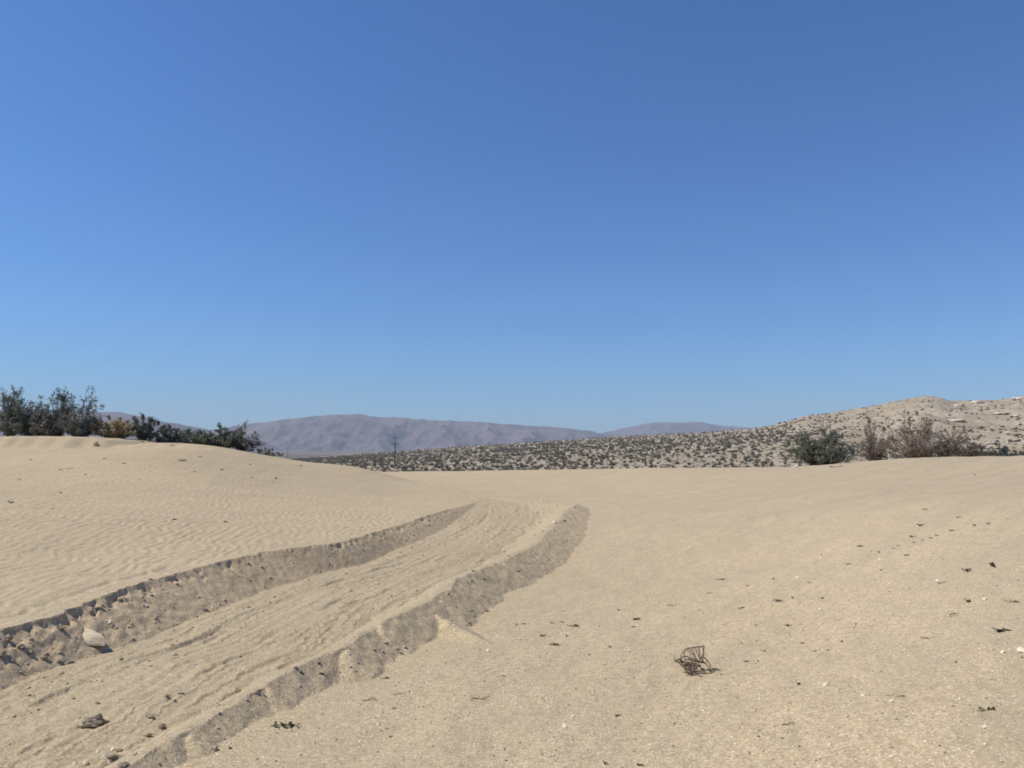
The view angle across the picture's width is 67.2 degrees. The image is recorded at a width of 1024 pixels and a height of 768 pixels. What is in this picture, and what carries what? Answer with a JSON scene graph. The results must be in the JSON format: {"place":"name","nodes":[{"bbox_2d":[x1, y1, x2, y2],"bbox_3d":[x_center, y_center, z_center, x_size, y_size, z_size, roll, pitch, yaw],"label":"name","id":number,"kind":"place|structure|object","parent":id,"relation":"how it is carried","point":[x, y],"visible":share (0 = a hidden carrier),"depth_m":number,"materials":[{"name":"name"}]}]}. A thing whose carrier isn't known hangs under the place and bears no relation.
{"place":"outdoors","nodes":[
{"label":"outdoors","id":0,"kind":"place"},
{"bbox_2d":[0,409,284,450],"bbox_3d":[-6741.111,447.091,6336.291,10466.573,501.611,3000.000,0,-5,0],"label":"mountain range","id":1,"kind":"structure","parent":0,"point":[123,416],"depth_m":6283.14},
{"bbox_2d":[0,496,481,690],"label":"road bank","id":2,"kind":"structure","parent":0,"point":[304,560],"depth_m":9.74,"materials":[{"name":"beige sand"}]},
{"bbox_2d":[0,650,5,656],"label":"sand clod","id":3,"kind":"object","parent":2,"relation":"on","point":[2,653],"visible":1,"depth_m":6.88,"materials":[{"name":"beige sand"}]},
{"bbox_2d":[4,634,12,641],"bbox_3d":[-4.684,2.358,7.157,0.089,0.068,0.077,-3,-6,27],"label":"sand clod","id":4,"kind":"object","parent":2,"relation":"on","point":[8,637],"visible":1,"depth_m":7.13,"materials":[{"name":"beige sand"}]},
{"bbox_2d":[15,643,24,648],"bbox_3d":[-4.565,2.436,7.150,0.114,0.056,0.073,-5,-7,43],"label":"sand clod","id":5,"kind":"object","parent":2,"relation":"on","point":[19,646],"visible":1,"depth_m":7.13,"materials":[{"name":"beige sand"}]},
{"bbox_2d":[39,656,47,660],"bbox_3d":[-4.386,2.567,7.206,0.083,0.045,0.048,5,-11,-42],"label":"sand clod","id":6,"kind":"object","parent":2,"relation":"on","point":[43,658],"visible":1,"depth_m":7.20,"materials":[{"name":"beige sand"}]},
{"bbox_2d":[83,627,104,645],"bbox_3d":[-4.314,2.566,7.807,0.434,0.157,0.220,0,-5,0],"label":"boulder","id":7,"kind":"object","parent":2,"relation":"on","point":[92,637],"visible":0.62,"depth_m":7.77,"materials":[{"name":"stone"}]},
{"bbox_2d":[0,497,575,767],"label":"dirt road","id":8,"kind":"structure","parent":0,"point":[277,646],"depth_m":7.72,"materials":[{"name":"beige sand"}]},
{"bbox_2d":[76,713,109,728],"bbox_3d":[-3.064,2.478,5.633,0.181,0.124,0.161,0,-5,-3],"label":"sand clod","id":9,"kind":"object","parent":8,"relation":"on","point":[95,721],"visible":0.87,"depth_m":5.59,"materials":[{"name":"beige sand"}]},
{"bbox_2d":[106,753,117,758],"bbox_3d":[-2.467,2.296,4.744,0.052,0.033,0.092,-3,-6,29],"label":"sand clod","id":10,"kind":"object","parent":8,"relation":"on","point":[113,755],"visible":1,"depth_m":4.73,"materials":[{"name":"beige sand"}]},
{"bbox_2d":[114,748,124,752],"bbox_3d":[-2.626,2.452,5.150,0.083,0.029,0.030,-3,-8,16],"label":"sand clod","id":11,"kind":"object","parent":8,"relation":"on","point":[117,750],"visible":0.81,"depth_m":5.14,"materials":[{"name":"beige sand"}]},
{"bbox_2d":[117,761,129,767],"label":"sand clod","id":12,"kind":"object","parent":8,"relation":"on","point":[124,764],"visible":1,"depth_m":4.03,"materials":[{"name":"beige sand"}]},
{"bbox_2d":[145,713,153,717],"bbox_3d":[-2.733,2.510,5.818,0.060,0.035,0.118,3,-5,-45],"label":"sand clod","id":13,"kind":"object","parent":8,"relation":"on","point":[149,715],"visible":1,"depth_m":5.80,"materials":[{"name":"beige sand"}]},
{"bbox_2d":[159,723,165,728],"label":"sand clod","id":14,"kind":"object","parent":8,"relation":"on","point":[162,726],"visible":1,"depth_m":5.62,"materials":[{"name":"beige sand"}]},
{"bbox_2d":[213,414,616,450],"bbox_3d":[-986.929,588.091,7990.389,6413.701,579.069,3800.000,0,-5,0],"label":"mountain range","id":15,"kind":"structure","parent":0,"point":[351,432],"depth_m":7470.82,"materials":[{"name":"grey stone"}]},
{"bbox_2d":[0,436,1023,767],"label":"sand","id":16,"kind":"structure","parent":0,"point":[108,524],"depth_m":8.03,"materials":[{"name":"beige sand"}]},
{"bbox_2d":[0,384,36,435],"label":"desert shrub","id":17,"kind":"object","parent":16,"relation":"on","point":[8,409],"visible":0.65,"depth_m":37.77,"materials":[{"name":"green plant"}]},
{"bbox_2d":[7,394,49,435],"bbox_3d":[-23.648,1.644,37.687,1.759,2.347,1.923,5,-7,-41],"label":"desert shrub","id":18,"kind":"object","parent":16,"relation":"on","point":[23,428],"visible":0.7,"depth_m":37.41,"materials":[{"name":"green plant"}]},
{"bbox_2d":[28,414,63,435],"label":"desert shrub","id":19,"kind":"object","parent":16,"relation":"on","point":[40,431],"visible":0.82,"depth_m":37.07,"materials":[{"name":"green plant"}]},
{"bbox_2d":[37,386,75,435],"bbox_3d":[-22.298,1.441,37.987,1.773,2.792,2.174,0,-5,0],"label":"desert shrub","id":20,"kind":"object","parent":16,"relation":"on","point":[62,409],"visible":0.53,"depth_m":37.81,"materials":[{"name":"green plant"}]},
{"bbox_2d":[58,413,97,436],"bbox_3d":[-21.050,2.080,37.197,1.621,1.345,2.000,0,-5,0],"label":"desert shrub","id":21,"kind":"object","parent":16,"relation":"on","point":[78,432],"visible":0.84,"depth_m":36.98,"materials":[{"name":"green plant"}]},
{"bbox_2d":[51,384,105,435],"bbox_3d":[-21.121,1.353,37.551,2.152,2.879,2.624,2,-6,-16],"label":"desert shrub","id":22,"kind":"object","parent":16,"relation":"on","point":[80,412],"visible":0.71,"depth_m":37.53,"materials":[{"name":"green plant"}]},
{"bbox_2d":[90,415,141,438],"bbox_3d":[-19.695,2.196,38.221,2.448,1.365,2.290,0,-5,0],"label":"dry bush","id":23,"kind":"object","parent":16,"relation":"on","point":[116,428],"visible":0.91,"depth_m":37.80,"materials":[{"name":"yellow plant"}]},
{"bbox_2d":[127,412,159,439],"bbox_3d":[-18.924,2.220,39.185,1.602,1.667,1.600,-5,-8,44],"label":"creosote bush","id":24,"kind":"object","parent":16,"relation":"on","point":[142,433],"visible":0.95,"depth_m":39.12,"materials":[{"name":"green plant"}]},
{"bbox_2d":[147,423,189,442],"bbox_3d":[-17.878,2.696,39.931,2.286,1.424,1.689,5,-7,-40],"label":"creosote bush","id":25,"kind":"object","parent":16,"relation":"on","point":[165,436],"visible":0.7,"depth_m":39.73,"materials":[{"name":"green plant"}]},
{"bbox_2d":[176,428,218,445],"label":"creosote bush","id":26,"kind":"object","parent":16,"relation":"on","point":[196,438],"visible":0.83,"depth_m":40.12,"materials":[{"name":"green plant"}]},
{"bbox_2d":[205,422,247,448],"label":"creosote bush","id":27,"kind":"object","parent":16,"relation":"on","point":[224,441],"visible":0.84,"depth_m":40.77,"materials":[{"name":"green plant"}]},
{"bbox_2d":[231,420,265,451],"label":"bush","id":28,"kind":"object","parent":16,"relation":"on","point":[245,446],"visible":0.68,"depth_m":41.97,"materials":[{"name":"green plant"}]},
{"bbox_2d":[246,447,283,456],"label":"bare shrub","id":29,"kind":"object","parent":16,"relation":"on","point":[268,452],"visible":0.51,"depth_m":43.81,"materials":[{"name":"grey plant"}]},
{"bbox_2d":[270,721,300,727],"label":"green sprig","id":30,"kind":"object","parent":16,"relation":"on","point":[290,723],"visible":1,"depth_m":4.88,"materials":[{"name":"green plant"}]},
{"bbox_2d":[129,496,591,767],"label":"sand berm","id":31,"kind":"structure","parent":16,"relation":"on","point":[263,704],"depth_m":6.72,"materials":[{"name":"beige sand"}]},
{"bbox_2d":[0,500,586,765],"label":"sand crumbs","id":32,"kind":"object","parent":31,"relation":"on","point":[256,692],"visible":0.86,"depth_m":8.69,"materials":[{"name":"beige sand"}]},
{"bbox_2d":[674,646,720,676],"bbox_3d":[1.419,2.135,5.937,0.328,0.200,0.245,-4,-7,33],"label":"dead shrub","id":33,"kind":"object","parent":16,"relation":"on","point":[688,664],"visible":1,"depth_m":5.94,"materials":[{"name":"brown plant"}]},
{"bbox_2d":[784,422,862,465],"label":"creosote bush","id":34,"kind":"object","parent":16,"relation":"on","point":[817,455],"visible":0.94,"depth_m":54.31,"materials":[{"name":"green plant"}]},
{"bbox_2d":[852,414,898,460],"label":"desert shrub","id":35,"kind":"object","parent":16,"relation":"on","point":[871,455],"visible":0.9,"depth_m":48.52,"materials":[{"name":"brown plant"}]},
{"bbox_2d":[869,409,959,458],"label":"desert shrub","id":36,"kind":"object","parent":16,"relation":"on","point":[918,447],"visible":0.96,"depth_m":46.66,"materials":[{"name":"brown plant"}]},
{"bbox_2d":[929,425,980,456],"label":"desert shrub","id":37,"kind":"object","parent":16,"relation":"on","point":[956,451],"visible":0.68,"depth_m":46.09,"materials":[{"name":"brown plant"}]},
{"bbox_2d":[962,443,996,456],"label":"shrub","id":38,"kind":"object","parent":16,"relation":"on","point":[978,453],"visible":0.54,"depth_m":45.47,"materials":[{"name":"green plant"}]},
{"bbox_2d":[976,706,994,710],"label":"green sprig","id":39,"kind":"object","parent":16,"relation":"on","point":[980,709],"visible":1,"depth_m":4.21,"materials":[{"name":"green plant"}]},
{"bbox_2d":[993,627,1011,631],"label":"dry leaf clump","id":40,"kind":"object","parent":16,"relation":"on","point":[1000,630],"visible":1,"depth_m":5.49,"materials":[{"name":"brown plant"}]},
{"bbox_2d":[987,443,1019,455],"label":"shrub","id":41,"kind":"object","parent":16,"relation":"on","point":[1004,451],"visible":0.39,"depth_m":45.62,"materials":[{"name":"green plant"}]},
{"bbox_2d":[1017,647,1023,652],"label":"white pebble","id":42,"kind":"object","parent":16,"relation":"on","point":[1019,649],"visible":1,"depth_m":5.04,"materials":[{"name":"stone"}]},
{"bbox_2d":[0,0,1023,432],"label":"sky","id":43,"kind":"structure","parent":0,"point":[598,216],"materials":[{"name":"blue"}]},
{"bbox_2d":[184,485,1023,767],"bbox_3d":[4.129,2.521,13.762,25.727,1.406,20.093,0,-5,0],"label":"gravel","id":44,"kind":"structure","parent":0,"point":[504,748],"depth_m":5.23,"materials":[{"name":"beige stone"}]},
{"bbox_2d":[251,395,1023,471],"bbox_3d":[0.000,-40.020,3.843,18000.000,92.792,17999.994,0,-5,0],"label":"desert hill","id":45,"kind":"structure","parent":0,"point":[986,417],"depth_m":419.49,"materials":[{"name":"beige sand"}]},
{"bbox_2d":[394,436,398,463],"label":"utility pole","id":46,"kind":"object","parent":45,"relation":"on","point":[395,449],"visible":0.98,"depth_m":261.00,"materials":[{"name":"brown wood"}]},
{"bbox_2d":[288,396,1023,471],"bbox_3d":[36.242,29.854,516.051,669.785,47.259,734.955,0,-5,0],"label":"desert scrub","id":47,"kind":"object","parent":45,"relation":"on","point":[494,450],"visible":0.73,"depth_m":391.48,"materials":[{"name":"green plant"}]},
{"bbox_2d":[948,419,964,421],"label":"rock outcrop","id":48,"kind":"object","parent":45,"relation":"on","point":[959,420],"visible":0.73,"depth_m":424.92,"materials":[{"name":"beige stone"}]},
{"bbox_2d":[969,401,985,403],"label":"rock outcrop","id":49,"kind":"object","parent":45,"relation":"on","point":[979,402],"visible":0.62,"depth_m":503.44,"materials":[{"name":"beige stone"}]},
{"bbox_2d":[993,412,1009,413],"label":"rock outcrop","id":50,"kind":"object","parent":45,"relation":"on","point":[1001,413],"visible":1,"depth_m":437.11,"materials":[{"name":"beige stone"}]},
{"bbox_2d":[602,422,750,435],"bbox_3d":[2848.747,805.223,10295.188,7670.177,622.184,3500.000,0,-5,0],"label":"mountain range","id":51,"kind":"structure","parent":0,"point":[657,428],"depth_m":10156.83,"materials":[{"name":"grey stone"}]}
]}

